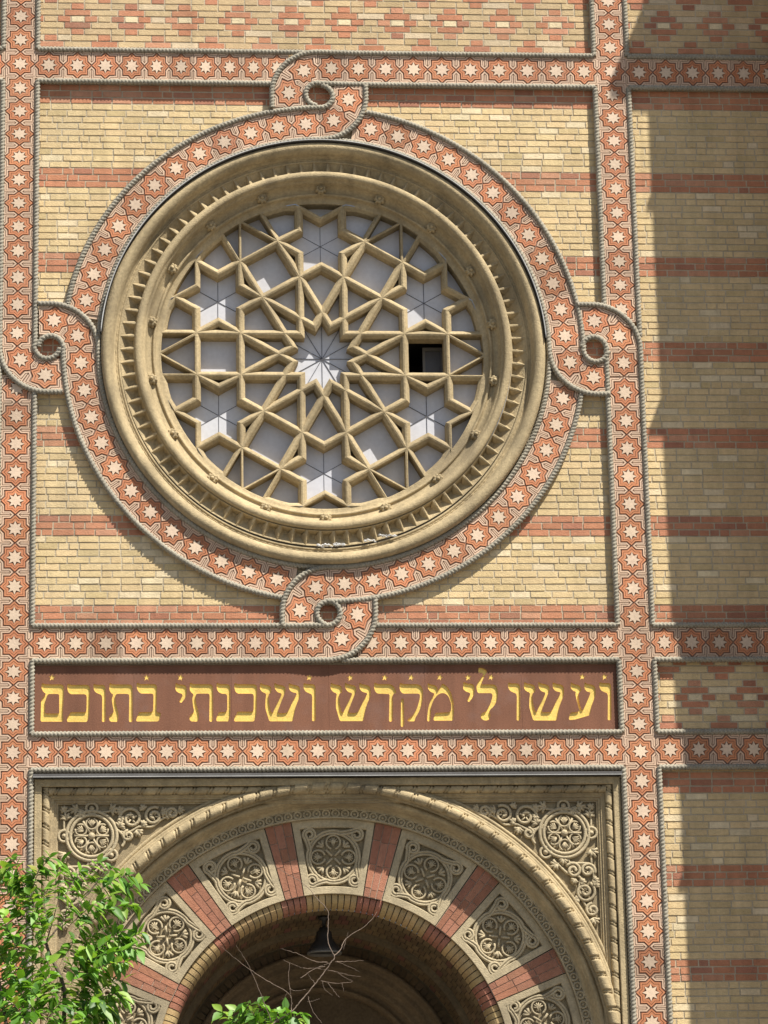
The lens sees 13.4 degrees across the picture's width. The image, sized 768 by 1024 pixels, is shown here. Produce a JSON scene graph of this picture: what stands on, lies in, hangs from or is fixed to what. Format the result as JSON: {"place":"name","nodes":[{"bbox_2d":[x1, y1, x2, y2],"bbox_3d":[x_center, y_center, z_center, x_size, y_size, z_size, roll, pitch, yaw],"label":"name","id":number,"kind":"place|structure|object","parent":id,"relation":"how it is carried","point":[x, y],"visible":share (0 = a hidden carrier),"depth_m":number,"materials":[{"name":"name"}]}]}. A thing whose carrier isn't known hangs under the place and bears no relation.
{"place":"outdoors","nodes":[
{"label":"outdoors","id":0,"kind":"place"},
{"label":"pavement","id":1,"kind":"structure","parent":0,"visible":0},
{"bbox_2d":[0,850,376,1023],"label":"street tree","id":2,"kind":"object","parent":1,"relation":"on","point":[94,1007],"visible":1,"depth_m":30.67,"materials":[{"name":"green plant"}]},
{"bbox_2d":[32,771,629,1023],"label":"arched portal","id":3,"kind":"object","parent":1,"relation":"on","point":[501,895],"visible":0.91,"depth_m":36.14,"materials":[{"name":"stone"}]},
{"bbox_2d":[307,916,341,956],"bbox_3d":[-0.671,4.745,36.660,0.400,0.425,0.400,0,-16,-5],"label":"hanging lantern","id":4,"kind":"object","parent":3,"relation":"hanging from","point":[319,946],"visible":0.96,"depth_m":36.57,"materials":[{"name":"metal"}]},
{"bbox_2d":[0,0,767,1023],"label":"brick wall","id":5,"kind":"structure","parent":1,"relation":"on","point":[700,162],"depth_m":37.77,"materials":[{"name":"beige brick"}]},
{"bbox_2d":[0,0,63,1023],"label":"star tile band","id":6,"kind":"object","parent":5,"relation":"attached to","point":[29,369],"visible":0.91,"depth_m":37.01,"materials":[{"name":"tile"}]},
{"bbox_2d":[100,139,546,564],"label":"rose window","id":7,"kind":"structure","parent":5,"relation":"attached to","point":[324,368],"depth_m":37.73,"materials":[{"name":"stone"}]},
{"bbox_2d":[36,83,610,628],"bbox_3d":[-0.678,-1.860,37.486,6.601,6.601,0.125,0,-16,-5],"label":"star tile ring","id":8,"kind":"object","parent":5,"relation":"attached to","point":[310,591],"visible":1,"depth_m":37.39,"materials":[{"name":"tile"}]},
{"bbox_2d":[34,664,618,731],"bbox_3d":[-0.627,2.085,36.405,6.500,0.780,0.076,0,-16,-5],"label":"inscription plaque","id":9,"kind":"object","parent":5,"relation":"attached to","point":[109,698],"visible":1,"depth_m":36.37,"materials":[{"name":"red stone"}]},
{"bbox_2d":[0,46,767,108],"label":"star tile band","id":10,"kind":"object","parent":5,"relation":"attached to","point":[290,81],"visible":1,"depth_m":38.49,"materials":[{"name":"tile"}]},
{"bbox_2d":[28,728,767,772],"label":"star tile band","id":11,"kind":"object","parent":5,"relation":"attached to","point":[209,751],"visible":1,"depth_m":36.21,"materials":[{"name":"tile"}]},
{"bbox_2d":[29,597,767,663],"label":"star tile band","id":12,"kind":"object","parent":5,"relation":"attached to","point":[361,632],"visible":1,"depth_m":36.56,"materials":[{"name":"tile"}]},
{"bbox_2d":[576,0,673,1023],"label":"star tile band","id":13,"kind":"object","parent":5,"relation":"attached to","point":[612,319],"visible":1,"depth_m":37.22,"materials":[{"name":"tile"}]}
]}

